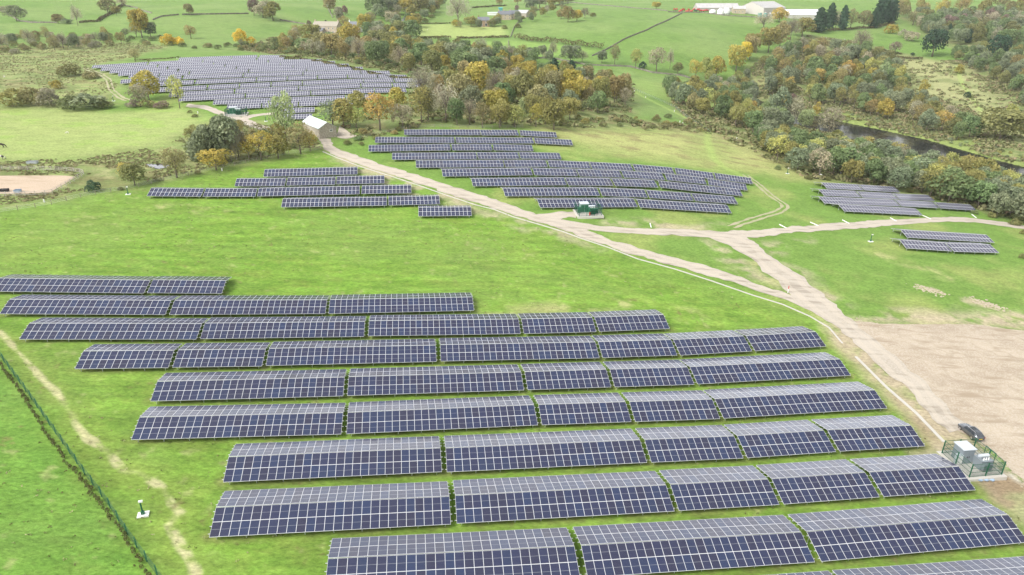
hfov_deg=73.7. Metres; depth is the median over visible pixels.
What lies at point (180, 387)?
solar table
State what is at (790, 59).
thinning tree
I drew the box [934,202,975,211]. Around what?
solar table
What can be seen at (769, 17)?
bare tree
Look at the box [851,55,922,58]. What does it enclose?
hedge
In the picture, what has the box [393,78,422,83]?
solar table
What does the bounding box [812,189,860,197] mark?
solar table
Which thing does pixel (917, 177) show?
broadleaf tree
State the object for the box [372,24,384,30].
thinning tree
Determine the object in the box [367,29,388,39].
broadleaf tree
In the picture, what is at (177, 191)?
solar table
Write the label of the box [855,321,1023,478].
gravel yard ground
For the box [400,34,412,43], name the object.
broadleaf tree
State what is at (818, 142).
thinning tree
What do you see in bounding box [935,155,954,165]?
thinning tree
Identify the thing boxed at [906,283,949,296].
rubble
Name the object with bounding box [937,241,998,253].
solar table
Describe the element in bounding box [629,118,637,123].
shrub
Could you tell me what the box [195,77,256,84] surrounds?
solar table
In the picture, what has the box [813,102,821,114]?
poplar tree
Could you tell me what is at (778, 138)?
thinning tree
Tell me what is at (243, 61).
solar table
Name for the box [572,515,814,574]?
solar table
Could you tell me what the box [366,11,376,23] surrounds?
thinning tree
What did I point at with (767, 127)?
broadleaf tree
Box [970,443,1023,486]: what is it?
rubble
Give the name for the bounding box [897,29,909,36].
shrub
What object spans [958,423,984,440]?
parked car
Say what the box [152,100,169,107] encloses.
shrub
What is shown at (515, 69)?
thinning tree
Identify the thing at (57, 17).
broadleaf tree
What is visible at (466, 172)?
solar table
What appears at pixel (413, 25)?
broadleaf tree
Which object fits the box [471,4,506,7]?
hedge
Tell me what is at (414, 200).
solar table
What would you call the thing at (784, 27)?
broadleaf tree
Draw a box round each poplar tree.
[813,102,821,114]
[865,53,875,68]
[880,59,891,73]
[894,58,905,75]
[917,79,930,92]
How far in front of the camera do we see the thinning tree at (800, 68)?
526.07 m
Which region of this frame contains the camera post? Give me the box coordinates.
[137,500,149,517]
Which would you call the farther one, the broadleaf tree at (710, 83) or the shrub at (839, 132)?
the broadleaf tree at (710, 83)
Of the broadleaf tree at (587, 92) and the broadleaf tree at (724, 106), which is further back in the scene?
the broadleaf tree at (724, 106)
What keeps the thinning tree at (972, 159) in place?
on the ground at (352, 250)
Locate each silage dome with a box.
[717,8,723,13]
[724,7,729,13]
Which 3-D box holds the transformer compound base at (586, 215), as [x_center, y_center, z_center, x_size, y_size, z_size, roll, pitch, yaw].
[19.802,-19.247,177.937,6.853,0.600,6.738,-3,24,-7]
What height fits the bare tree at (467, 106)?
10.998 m
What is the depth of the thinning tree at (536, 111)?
256.73 m
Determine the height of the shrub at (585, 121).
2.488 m
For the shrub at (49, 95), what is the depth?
267.46 m
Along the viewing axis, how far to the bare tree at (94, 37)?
460.43 m
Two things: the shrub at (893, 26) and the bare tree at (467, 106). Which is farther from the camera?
the shrub at (893, 26)
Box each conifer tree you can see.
[519,96,528,111]
[550,58,559,70]
[567,60,576,68]
[811,7,829,32]
[826,2,837,28]
[835,5,850,29]
[866,9,880,27]
[873,0,891,24]
[884,0,900,22]
[964,28,972,42]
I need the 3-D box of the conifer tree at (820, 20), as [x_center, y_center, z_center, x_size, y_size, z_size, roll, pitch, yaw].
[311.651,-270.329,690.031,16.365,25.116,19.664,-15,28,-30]
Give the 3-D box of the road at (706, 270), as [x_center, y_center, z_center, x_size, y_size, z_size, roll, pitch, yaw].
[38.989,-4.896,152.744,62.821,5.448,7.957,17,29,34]
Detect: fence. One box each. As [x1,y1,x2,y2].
[0,166,83,195]
[0,353,160,574]
[3,147,321,210]
[224,106,247,114]
[359,124,515,136]
[574,201,601,215]
[941,438,1005,477]
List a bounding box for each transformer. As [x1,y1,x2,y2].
[235,108,243,114]
[588,205,597,213]
[972,453,993,470]
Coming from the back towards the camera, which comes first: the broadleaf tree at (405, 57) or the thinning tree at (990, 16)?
the thinning tree at (990, 16)
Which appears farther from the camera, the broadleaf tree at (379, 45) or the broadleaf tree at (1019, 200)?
the broadleaf tree at (379, 45)
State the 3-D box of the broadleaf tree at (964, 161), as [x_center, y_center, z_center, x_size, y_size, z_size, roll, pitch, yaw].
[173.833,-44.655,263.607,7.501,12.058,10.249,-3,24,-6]
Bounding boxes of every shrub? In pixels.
[0,45,10,51]
[0,88,30,105]
[7,41,17,46]
[9,48,19,52]
[17,86,44,104]
[21,45,30,50]
[25,38,36,43]
[35,88,61,104]
[36,42,46,47]
[48,80,61,88]
[55,63,81,75]
[55,94,86,109]
[60,18,72,23]
[68,92,108,107]
[81,40,90,44]
[81,71,99,78]
[84,180,101,191]
[87,42,98,47]
[91,40,102,45]
[91,98,113,108]
[104,40,113,45]
[124,100,140,107]
[138,99,153,106]
[142,40,150,44]
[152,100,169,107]
[158,33,178,43]
[175,37,184,43]
[202,43,212,47]
[246,36,256,43]
[255,128,272,136]
[285,47,296,52]
[357,128,367,134]
[452,19,458,26]
[557,120,568,125]
[580,118,589,123]
[581,99,591,107]
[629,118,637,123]
[639,61,646,68]
[661,123,671,128]
[832,129,843,135]
[841,97,856,103]
[882,24,899,32]
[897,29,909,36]
[904,31,919,40]
[954,64,964,72]
[963,92,970,97]
[987,212,997,217]
[1006,103,1019,111]
[1009,218,1022,225]
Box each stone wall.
[0,10,56,22]
[125,4,151,12]
[153,14,178,19]
[182,12,248,14]
[280,19,305,23]
[508,57,690,78]
[510,2,571,36]
[572,2,667,10]
[592,13,681,55]
[668,11,778,19]
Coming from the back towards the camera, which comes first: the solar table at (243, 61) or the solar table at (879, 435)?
the solar table at (243, 61)
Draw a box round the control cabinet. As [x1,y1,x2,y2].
[953,453,963,464]
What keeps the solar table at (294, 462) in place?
on the ground at (352, 250)
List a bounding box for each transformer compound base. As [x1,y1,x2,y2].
[224,112,248,116]
[573,209,603,218]
[936,450,1006,481]
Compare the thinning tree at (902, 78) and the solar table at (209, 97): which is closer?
the solar table at (209, 97)
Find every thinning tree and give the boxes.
[40,26,49,39]
[45,34,57,49]
[99,27,108,34]
[113,32,124,43]
[120,28,128,35]
[124,84,148,106]
[126,48,140,61]
[158,147,188,177]
[163,74,184,107]
[183,24,196,38]
[183,124,196,139]
[195,148,233,169]
[236,119,244,129]
[237,39,243,46]
[237,134,257,157]
[242,130,276,159]
[265,90,294,139]
[266,122,286,139]
[281,36,292,48]
[286,120,312,153]
[287,30,300,39]
[290,24,302,34]
[299,41,308,48]
[301,130,318,146]
[304,39,316,54]
[315,39,326,54]
[315,98,341,124]
[335,39,347,54]
[336,15,348,24]
[339,44,350,55]
[346,108,365,127]
[363,91,398,130]
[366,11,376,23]
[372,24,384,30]
[383,11,398,21]
[386,103,414,126]
[389,35,397,44]
[392,4,401,11]
[405,84,432,122]
[411,37,423,48]
[422,48,440,68]
[442,69,460,82]
[474,100,490,127]
[483,86,500,102]
[490,103,509,126]
[506,103,525,126]
[512,66,519,74]
[516,44,526,54]
[523,93,544,117]
[529,103,542,126]
[538,95,550,124]
[610,44,620,64]
[619,86,631,102]
[630,48,642,68]
[648,47,667,71]
[688,59,703,74]
[704,70,716,79]
[704,86,713,103]
[711,90,719,106]
[715,89,732,100]
[728,82,740,89]
[728,104,748,125]
[734,71,742,79]
[740,97,753,109]
[758,55,768,67]
[766,133,788,159]
[771,46,784,58]
[777,57,790,69]
[785,55,795,65]
[785,75,794,84]
[785,96,805,123]
[794,64,803,73]
[800,37,808,50]
[802,54,815,64]
[805,82,818,94]
[806,74,818,83]
[806,147,834,174]
[811,137,826,149]
[813,44,827,55]
[814,105,844,131]
[815,36,828,47]
[823,53,836,62]
[832,67,847,78]
[834,11,840,27]
[834,46,850,55]
[834,86,847,105]
[837,63,852,79]
[844,139,858,148]
[847,89,861,108]
[848,8,858,26]
[848,84,856,92]
[855,78,866,91]
[859,48,870,57]
[862,50,872,57]
[865,98,878,115]
[867,59,883,68]
[872,93,887,112]
[875,54,888,69]
[887,140,910,155]
[889,41,902,49]
[892,85,905,92]
[895,76,907,91]
[896,146,907,160]
[897,0,904,18]
[906,98,917,114]
[908,10,921,24]
[908,100,923,119]
[911,103,936,118]
[915,2,930,8]
[915,15,927,29]
[919,169,944,196]
[920,162,944,183]
[934,1,948,12]
[935,109,955,129]
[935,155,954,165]
[943,173,963,198]
[944,105,958,125]
[945,152,962,162]
[953,0,968,10]
[959,154,979,163]
[960,169,987,183]
[973,10,983,21]
[981,39,989,49]
[982,16,992,24]
[984,11,999,20]
[991,26,1002,41]
[1002,168,1015,176]
[1009,172,1021,179]
[1010,54,1023,63]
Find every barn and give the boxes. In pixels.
[302,116,336,138]
[519,10,528,16]
[743,1,785,14]
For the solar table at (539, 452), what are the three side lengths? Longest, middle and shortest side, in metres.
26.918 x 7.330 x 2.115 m
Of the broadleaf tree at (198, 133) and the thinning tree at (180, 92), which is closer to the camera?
the broadleaf tree at (198, 133)
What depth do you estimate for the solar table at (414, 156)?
213.60 m
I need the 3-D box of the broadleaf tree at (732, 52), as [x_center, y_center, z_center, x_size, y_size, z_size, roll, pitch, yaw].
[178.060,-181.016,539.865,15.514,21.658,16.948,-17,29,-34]
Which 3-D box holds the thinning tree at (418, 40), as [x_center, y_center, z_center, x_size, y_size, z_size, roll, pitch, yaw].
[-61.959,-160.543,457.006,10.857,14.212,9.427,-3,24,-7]
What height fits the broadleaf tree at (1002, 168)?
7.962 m
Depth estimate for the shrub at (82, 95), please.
263.56 m
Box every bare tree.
[0,31,7,44]
[20,28,34,38]
[53,31,66,47]
[69,3,81,23]
[90,32,98,39]
[117,0,126,6]
[127,26,140,36]
[222,140,236,160]
[226,132,240,159]
[350,36,366,56]
[390,43,410,62]
[405,64,440,92]
[430,78,459,122]
[445,0,470,20]
[460,97,478,124]
[473,37,486,46]
[484,68,504,89]
[506,44,514,56]
[548,40,557,52]
[577,49,587,59]
[581,7,589,15]
[666,48,673,62]
[753,11,774,26]
[786,15,802,39]
[851,29,873,43]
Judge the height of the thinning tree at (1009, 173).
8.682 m
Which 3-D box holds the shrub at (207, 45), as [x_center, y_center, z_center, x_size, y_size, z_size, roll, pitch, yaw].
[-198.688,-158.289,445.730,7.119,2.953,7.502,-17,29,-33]
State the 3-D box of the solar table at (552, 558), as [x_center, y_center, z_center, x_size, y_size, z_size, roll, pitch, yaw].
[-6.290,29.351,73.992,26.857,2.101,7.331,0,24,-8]
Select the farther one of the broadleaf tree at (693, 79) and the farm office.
the farm office
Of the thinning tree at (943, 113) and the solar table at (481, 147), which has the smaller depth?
the solar table at (481, 147)
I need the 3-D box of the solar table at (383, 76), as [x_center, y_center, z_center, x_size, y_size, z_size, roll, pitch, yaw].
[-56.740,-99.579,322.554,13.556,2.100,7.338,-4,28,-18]
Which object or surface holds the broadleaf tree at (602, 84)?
on the ground at (352, 250)
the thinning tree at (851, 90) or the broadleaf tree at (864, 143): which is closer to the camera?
the broadleaf tree at (864, 143)
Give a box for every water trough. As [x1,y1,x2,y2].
[0,188,8,191]
[26,160,37,163]
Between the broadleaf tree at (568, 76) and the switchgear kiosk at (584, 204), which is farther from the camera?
the broadleaf tree at (568, 76)
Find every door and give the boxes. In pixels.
[962,452,968,462]
[966,451,974,462]
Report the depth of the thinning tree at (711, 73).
495.00 m
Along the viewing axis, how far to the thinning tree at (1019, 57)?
536.08 m
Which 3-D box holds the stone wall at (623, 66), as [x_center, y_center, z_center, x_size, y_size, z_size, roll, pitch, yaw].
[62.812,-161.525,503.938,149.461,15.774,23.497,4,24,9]
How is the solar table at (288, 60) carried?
on the ground at (352, 250)
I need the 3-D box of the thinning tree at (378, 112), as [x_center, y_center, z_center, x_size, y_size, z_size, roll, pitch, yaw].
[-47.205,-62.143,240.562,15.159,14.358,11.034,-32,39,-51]
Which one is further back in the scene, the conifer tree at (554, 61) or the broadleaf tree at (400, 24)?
the broadleaf tree at (400, 24)
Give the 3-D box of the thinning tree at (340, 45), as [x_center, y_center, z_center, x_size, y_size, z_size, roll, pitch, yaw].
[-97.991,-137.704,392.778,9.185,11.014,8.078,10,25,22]
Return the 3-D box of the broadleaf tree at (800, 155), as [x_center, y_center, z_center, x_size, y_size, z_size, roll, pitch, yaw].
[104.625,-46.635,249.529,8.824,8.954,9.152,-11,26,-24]
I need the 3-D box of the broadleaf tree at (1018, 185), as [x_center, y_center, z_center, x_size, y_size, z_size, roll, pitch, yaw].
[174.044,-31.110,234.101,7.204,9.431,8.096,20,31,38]
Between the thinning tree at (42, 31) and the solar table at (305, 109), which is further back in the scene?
the thinning tree at (42, 31)
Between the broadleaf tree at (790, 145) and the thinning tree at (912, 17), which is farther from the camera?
the thinning tree at (912, 17)
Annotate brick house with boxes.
[477,15,489,26]
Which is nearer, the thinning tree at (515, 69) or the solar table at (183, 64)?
the solar table at (183, 64)
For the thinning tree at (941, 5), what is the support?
on the ground at (352, 250)
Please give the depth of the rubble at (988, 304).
147.77 m
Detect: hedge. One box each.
[79,3,124,22]
[135,56,178,59]
[279,55,414,78]
[411,35,450,38]
[419,22,450,23]
[456,35,508,37]
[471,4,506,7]
[513,33,604,47]
[809,21,894,31]
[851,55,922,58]
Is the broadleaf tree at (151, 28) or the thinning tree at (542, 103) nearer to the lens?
the thinning tree at (542, 103)
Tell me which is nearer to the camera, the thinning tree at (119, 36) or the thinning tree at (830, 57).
the thinning tree at (119, 36)
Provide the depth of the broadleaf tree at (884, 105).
421.40 m
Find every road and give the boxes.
[318,138,574,229]
[562,217,1023,237]
[563,227,808,309]
[706,236,963,432]
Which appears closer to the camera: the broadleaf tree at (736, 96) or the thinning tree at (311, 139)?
the thinning tree at (311, 139)
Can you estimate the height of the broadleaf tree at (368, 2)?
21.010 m
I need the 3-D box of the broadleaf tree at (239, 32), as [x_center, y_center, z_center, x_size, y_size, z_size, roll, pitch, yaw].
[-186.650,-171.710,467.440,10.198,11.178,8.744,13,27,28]
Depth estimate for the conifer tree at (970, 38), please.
648.38 m
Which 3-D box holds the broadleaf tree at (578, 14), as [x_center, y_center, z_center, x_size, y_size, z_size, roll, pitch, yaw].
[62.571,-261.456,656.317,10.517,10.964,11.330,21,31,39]
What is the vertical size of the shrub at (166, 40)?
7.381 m
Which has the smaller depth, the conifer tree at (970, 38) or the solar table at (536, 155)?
the solar table at (536, 155)
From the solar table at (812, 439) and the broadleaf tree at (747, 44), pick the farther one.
the broadleaf tree at (747, 44)
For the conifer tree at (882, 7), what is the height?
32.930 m
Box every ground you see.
[0,0,1023,574]
[0,175,72,193]
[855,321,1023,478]
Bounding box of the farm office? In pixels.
[732,6,745,13]
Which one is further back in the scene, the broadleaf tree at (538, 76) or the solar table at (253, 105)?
the broadleaf tree at (538, 76)
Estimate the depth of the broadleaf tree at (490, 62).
360.31 m
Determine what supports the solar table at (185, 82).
on the ground at (352, 250)
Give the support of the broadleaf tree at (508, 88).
on the ground at (352, 250)
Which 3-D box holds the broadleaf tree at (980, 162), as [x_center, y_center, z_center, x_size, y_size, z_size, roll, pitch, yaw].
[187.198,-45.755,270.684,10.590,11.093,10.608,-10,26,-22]
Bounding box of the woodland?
[4,0,1023,147]
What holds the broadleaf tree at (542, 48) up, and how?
on the ground at (352, 250)
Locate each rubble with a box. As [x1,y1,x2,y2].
[833,317,890,330]
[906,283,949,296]
[970,296,1010,313]
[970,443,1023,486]
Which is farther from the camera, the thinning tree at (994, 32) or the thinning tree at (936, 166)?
the thinning tree at (994, 32)
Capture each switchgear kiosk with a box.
[228,106,236,113]
[579,201,588,212]
[951,440,977,463]
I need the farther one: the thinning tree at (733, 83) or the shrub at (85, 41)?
the thinning tree at (733, 83)
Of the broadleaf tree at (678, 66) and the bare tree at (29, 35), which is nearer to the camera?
the bare tree at (29, 35)
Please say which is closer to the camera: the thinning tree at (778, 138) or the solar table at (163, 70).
the thinning tree at (778, 138)
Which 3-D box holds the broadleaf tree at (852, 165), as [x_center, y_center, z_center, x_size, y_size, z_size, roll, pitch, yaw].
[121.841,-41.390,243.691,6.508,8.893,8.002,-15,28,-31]
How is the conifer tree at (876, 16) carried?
on the ground at (352, 250)
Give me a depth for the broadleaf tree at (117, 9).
595.25 m
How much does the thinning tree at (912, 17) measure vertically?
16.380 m
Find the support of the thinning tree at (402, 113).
on the ground at (352, 250)
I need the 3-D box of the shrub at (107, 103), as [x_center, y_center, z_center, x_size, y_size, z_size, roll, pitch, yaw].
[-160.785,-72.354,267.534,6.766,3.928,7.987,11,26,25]
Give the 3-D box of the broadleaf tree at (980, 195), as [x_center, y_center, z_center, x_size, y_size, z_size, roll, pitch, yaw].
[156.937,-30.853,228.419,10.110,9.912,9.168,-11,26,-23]
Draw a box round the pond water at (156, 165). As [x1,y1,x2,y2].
[146,163,169,168]
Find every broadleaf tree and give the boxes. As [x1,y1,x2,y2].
[2,5,27,20]
[51,14,64,23]
[96,0,115,11]
[110,6,121,14]
[118,163,146,185]
[126,8,148,37]
[128,69,159,99]
[142,22,156,36]
[183,3,193,14]
[183,137,205,160]
[190,123,224,162]
[206,113,239,159]
[226,125,244,156]
[232,28,246,40]
[247,0,258,15]
[252,1,266,17]
[263,1,280,20]
[264,134,290,158]
[294,38,309,48]
[301,24,320,36]
[310,32,325,50]
[320,33,342,53]
[323,0,335,11]
[331,98,355,127]
[333,6,343,21]
[336,21,357,39]
[342,5,347,12]
[343,36,357,52]
[346,90,365,110]
[350,24,360,39]
[356,13,371,28]
[361,21,371,35]
[363,40,386,60]
[364,0,386,15]
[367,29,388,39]
[382,0,397,9]
[383,24,389,31]
[387,87,406,105]
[388,42,403,58]
[389,20,407,34]
[394,38,409,50]
[396,0,414,12]
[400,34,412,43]
[400,52,415,71]
[403,19,422,36]
[403,38,412,49]
[408,48,422,64]
[412,0,429,11]
[412,42,429,64]
[418,87,435,119]
[422,0,439,8]
[422,49,442,70]
[427,71,444,82]
[428,74,444,93]
[433,45,449,60]
[439,36,449,46]
[440,66,451,83]
[443,42,456,63]
[445,64,455,72]
[445,73,473,99]
[447,97,465,124]
[450,43,465,50]
[450,51,477,69]
[457,60,471,73]
[457,81,479,93]
[458,85,481,112]
[461,46,472,51]
[462,60,489,94]
[464,16,477,26]
[469,49,484,61]
[470,47,493,56]
[483,58,495,67]
[483,89,510,107]
[485,67,503,80]
[487,18,495,25]
[488,74,503,89]
[489,98,510,125]
[490,55,506,69]
[494,81,515,104]
[495,49,508,64]
[498,58,512,72]
[502,74,521,99]
[510,54,524,62]
[510,62,526,69]
[510,69,534,99]
[513,48,527,57]
[525,0,539,9]
[526,84,550,107]
[531,67,548,93]
[537,83,558,99]
[538,0,546,7]
[538,45,546,56]
[542,64,554,75]
[542,98,566,129]
[543,70,564,96]
[556,9,564,16]
[557,68,586,97]
[559,45,581,59]
[560,6,575,19]
[561,89,579,113]
[562,96,581,119]
[565,65,574,77]
[572,10,582,18]
[574,67,585,84]
[578,65,594,79]
[582,87,596,101]
[587,90,607,112]
[592,76,610,104]
[597,50,607,62]
[609,75,624,102]
[617,72,632,101]
[652,2,660,8]
[668,81,680,98]
[672,62,683,73]
[674,83,691,102]
[689,75,699,82]
[692,88,708,102]
[700,57,712,76]
[704,79,717,94]
[709,55,726,73]
[713,95,733,117]
[727,44,747,70]
[730,90,742,104]
[740,94,752,102]
[740,106,767,124]
[742,41,753,61]
[743,110,763,132]
[745,33,762,44]
[745,34,760,59]
[752,124,766,139]
[756,125,773,135]
[757,119,777,127]
[757,128,773,140]
[758,130,771,150]
[760,26,781,52]
[760,101,770,107]
[762,106,782,125]
[764,75,777,94]
[764,130,793,155]
[768,86,792,110]
[771,7,789,20]
[771,106,786,119]
[772,20,791,45]
[773,125,790,134]
[778,110,795,127]
[784,141,801,165]
[784,147,810,168]
[788,126,804,134]
[789,129,809,141]
[790,135,809,147]
[791,17,816,36]
[797,109,815,125]
[805,142,825,161]
[806,56,823,72]
[808,149,821,169]
[809,130,827,139]
[810,83,826,102]
[816,68,826,82]
[816,137,838,155]
[825,146,849,173]
[826,82,848,101]
[829,146,864,172]
[836,140,857,150]
[840,159,864,182]
[841,60,856,75]
[850,63,863,76]
[853,137,866,148]
[855,81,877,98]
[856,10,872,27]
[856,92,871,111]
[856,136,874,146]
[858,141,871,149]
[858,147,874,155]
[858,156,872,175]
[862,143,883,152]
[865,148,884,157]
[865,158,887,183]
[868,156,880,176]
[873,139,894,155]
[876,98,895,117]
[880,156,897,170]
[883,146,904,159]
[884,156,909,183]
[886,90,905,110]
[886,166,913,189]
[902,154,921,164]
[904,160,919,186]
[906,149,918,158]
[910,156,931,180]
[911,169,932,192]
[917,109,940,129]
[920,28,949,56]
[920,149,942,162]
[924,100,943,119]
[924,165,978,201]
[927,96,942,105]
[931,163,955,190]
[951,111,973,124]
[952,121,967,139]
[952,156,972,171]
[961,115,984,136]
[962,180,998,207]
[969,169,986,183]
[972,157,1000,170]
[976,165,991,171]
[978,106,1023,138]
[982,177,1009,201]
[985,171,1002,178]
[986,34,1012,55]
[987,190,1013,213]
[994,175,1014,185]
[995,165,1009,174]
[1002,186,1023,212]
[1007,191,1023,216]
[1009,177,1023,186]
[1012,183,1023,187]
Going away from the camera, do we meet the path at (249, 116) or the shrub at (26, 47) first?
the path at (249, 116)
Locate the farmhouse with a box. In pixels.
[313,20,341,33]
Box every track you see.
[84,68,126,100]
[87,68,129,99]
[727,174,783,225]
[733,175,789,227]
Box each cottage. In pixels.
[348,19,362,31]
[503,9,511,19]
[509,9,518,19]
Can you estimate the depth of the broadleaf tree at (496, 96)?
267.24 m
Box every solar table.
[0,274,158,294]
[0,295,177,316]
[19,317,207,341]
[75,343,182,371]
[92,62,148,69]
[100,64,157,70]
[110,66,167,72]
[118,71,147,75]
[120,75,181,83]
[128,73,159,77]
[130,403,346,441]
[137,80,193,85]
[146,85,207,92]
[147,187,205,198]
[147,276,231,295]
[148,59,203,64]
[149,68,178,72]
[150,369,347,402]
[158,62,213,66]
[159,71,190,76]
[168,64,225,68]
[169,89,233,96]
[169,295,328,316]
[172,342,270,369]
[178,56,231,59]
[178,66,236,71]
[179,93,244,101]
[183,73,243,79]
[189,69,247,74]
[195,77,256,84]
[199,316,366,340]
[203,57,257,61]
[203,188,258,198]
[208,84,239,89]
[208,481,451,538]
[213,98,279,105]
[214,59,267,63]
[222,436,442,483]
[225,62,280,65]
[227,103,260,109]
[232,55,257,57]
[235,86,297,93]
[235,177,287,187]
[237,64,292,68]
[240,82,270,87]
[243,71,302,76]
[246,91,309,98]
[249,67,306,72]
[257,57,284,59]
[257,76,287,82]
[257,185,359,197]
[259,55,285,56]
[262,101,297,107]
[263,166,357,177]
[266,339,436,367]
[269,59,321,61]
[271,81,301,86]
[280,61,334,64]
[281,107,314,112]
[281,196,386,208]
[282,95,344,101]
[284,114,311,119]
[286,176,336,184]
[288,75,316,79]
[293,64,348,67]
[299,83,360,90]
[299,100,352,106]
[303,70,360,74]
[303,79,362,85]
[307,67,362,70]
[311,88,373,94]
[318,74,346,79]
[325,527,580,574]
[328,292,473,315]
[336,175,384,184]
[345,395,537,435]
[346,364,523,396]
[348,74,376,78]
[360,83,391,87]
[361,70,389,73]
[361,184,410,195]
[363,78,393,82]
[367,314,520,337]
[368,144,450,152]
[373,88,406,92]
[375,137,453,144]
[377,74,406,77]
[388,194,439,206]
[392,152,476,160]
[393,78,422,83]
[393,83,419,87]
[404,129,480,136]
[416,160,503,167]
[418,205,471,215]
[439,336,599,363]
[441,167,532,177]
[443,428,646,473]
[451,471,674,524]
[452,144,491,150]
[455,137,533,144]
[470,177,566,187]
[476,152,518,159]
[480,130,518,135]
[492,144,532,151]
[500,187,599,197]
[503,160,547,167]
[517,312,596,335]
[518,130,556,137]
[518,152,560,159]
[521,362,610,390]
[530,167,577,176]
[533,393,631,426]
[534,138,572,145]
[534,197,637,209]
[547,160,590,168]
[563,177,612,187]
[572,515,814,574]
[576,169,621,177]
[586,161,632,170]
[589,309,669,333]
[591,333,677,358]
[596,187,647,197]
[604,360,694,388]
[609,178,657,188]
[619,170,664,180]
[622,390,719,423]
[630,164,673,173]
[633,198,730,213]
[635,425,743,462]
[643,189,692,201]
[656,180,742,195]
[659,465,778,512]
[663,173,705,183]
[664,330,751,355]
[672,167,713,178]
[679,352,850,385]
[690,193,737,203]
[704,382,886,419]
[706,178,746,190]
[711,172,752,183]
[724,420,835,459]
[735,326,825,351]
[756,459,878,505]
[772,571,831,574]
[788,499,1023,562]
[811,415,924,452]
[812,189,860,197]
[812,196,899,206]
[815,182,862,189]
[832,204,921,215]
[832,556,1023,574]
[850,454,974,497]
[856,191,897,199]
[858,184,898,193]
[891,228,994,244]
[891,238,951,251]
[892,193,934,200]
[894,200,938,208]
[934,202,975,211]
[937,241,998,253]
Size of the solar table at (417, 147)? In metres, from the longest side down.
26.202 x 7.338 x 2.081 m
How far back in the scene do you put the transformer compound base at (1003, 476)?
93.47 m
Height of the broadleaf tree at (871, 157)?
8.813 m
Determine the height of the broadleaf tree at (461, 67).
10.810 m
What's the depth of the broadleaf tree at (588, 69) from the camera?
390.20 m
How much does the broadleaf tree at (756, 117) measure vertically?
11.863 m
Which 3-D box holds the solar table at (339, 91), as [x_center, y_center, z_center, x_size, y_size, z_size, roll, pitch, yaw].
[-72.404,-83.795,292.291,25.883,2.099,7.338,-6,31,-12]
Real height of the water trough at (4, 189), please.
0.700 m
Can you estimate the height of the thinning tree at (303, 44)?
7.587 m
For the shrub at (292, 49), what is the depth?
415.58 m
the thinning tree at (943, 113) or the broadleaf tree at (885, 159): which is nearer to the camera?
the broadleaf tree at (885, 159)
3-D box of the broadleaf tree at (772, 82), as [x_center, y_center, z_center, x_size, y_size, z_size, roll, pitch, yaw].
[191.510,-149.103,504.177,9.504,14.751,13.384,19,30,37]
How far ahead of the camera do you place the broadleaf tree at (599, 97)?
297.51 m
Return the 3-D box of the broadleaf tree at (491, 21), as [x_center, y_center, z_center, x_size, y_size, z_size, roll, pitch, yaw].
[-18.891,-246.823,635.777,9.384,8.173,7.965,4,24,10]
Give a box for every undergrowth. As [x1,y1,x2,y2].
[0,43,319,204]
[243,35,707,139]
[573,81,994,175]
[662,35,1023,218]
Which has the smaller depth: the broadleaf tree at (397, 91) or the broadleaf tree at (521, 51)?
the broadleaf tree at (397, 91)
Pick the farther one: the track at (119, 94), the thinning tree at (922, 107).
the thinning tree at (922, 107)
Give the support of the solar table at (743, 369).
on the ground at (352, 250)
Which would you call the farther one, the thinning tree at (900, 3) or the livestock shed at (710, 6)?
the livestock shed at (710, 6)
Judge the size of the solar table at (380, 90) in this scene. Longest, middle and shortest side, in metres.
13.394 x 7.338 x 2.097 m
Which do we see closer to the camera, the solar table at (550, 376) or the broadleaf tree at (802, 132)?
the solar table at (550, 376)
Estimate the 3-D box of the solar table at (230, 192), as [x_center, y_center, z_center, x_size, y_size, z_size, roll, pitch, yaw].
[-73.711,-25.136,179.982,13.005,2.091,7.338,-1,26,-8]
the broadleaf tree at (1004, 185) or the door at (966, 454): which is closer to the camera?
the door at (966, 454)
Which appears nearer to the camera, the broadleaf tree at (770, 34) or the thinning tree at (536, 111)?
the thinning tree at (536, 111)
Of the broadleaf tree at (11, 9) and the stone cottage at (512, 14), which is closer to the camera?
the broadleaf tree at (11, 9)
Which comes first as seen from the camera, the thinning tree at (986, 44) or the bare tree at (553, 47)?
the bare tree at (553, 47)
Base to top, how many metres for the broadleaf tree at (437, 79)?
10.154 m
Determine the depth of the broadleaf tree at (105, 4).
614.79 m
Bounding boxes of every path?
[186,104,268,130]
[243,112,272,119]
[337,126,356,138]
[537,211,575,218]
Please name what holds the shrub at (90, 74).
on the ground at (352, 250)
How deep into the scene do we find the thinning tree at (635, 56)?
492.47 m
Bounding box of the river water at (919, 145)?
[757,100,1023,174]
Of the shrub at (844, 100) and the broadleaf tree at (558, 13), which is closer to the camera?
the shrub at (844, 100)
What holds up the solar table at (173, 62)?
on the ground at (352, 250)
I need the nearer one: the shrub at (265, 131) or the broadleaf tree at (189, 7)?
the shrub at (265, 131)
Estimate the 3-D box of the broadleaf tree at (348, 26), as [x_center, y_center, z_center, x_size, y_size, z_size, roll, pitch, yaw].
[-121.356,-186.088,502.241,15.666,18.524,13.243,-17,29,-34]
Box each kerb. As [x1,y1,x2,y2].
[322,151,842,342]
[855,356,944,441]
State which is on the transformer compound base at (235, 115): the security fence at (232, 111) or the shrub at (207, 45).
the security fence at (232, 111)
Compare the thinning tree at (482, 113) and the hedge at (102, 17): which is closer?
the thinning tree at (482, 113)
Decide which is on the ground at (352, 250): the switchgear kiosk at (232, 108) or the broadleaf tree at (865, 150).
the broadleaf tree at (865, 150)
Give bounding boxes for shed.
[487,12,497,14]
[693,3,738,11]
[783,9,817,19]
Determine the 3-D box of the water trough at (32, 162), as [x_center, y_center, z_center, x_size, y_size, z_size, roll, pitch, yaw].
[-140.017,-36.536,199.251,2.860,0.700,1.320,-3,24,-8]

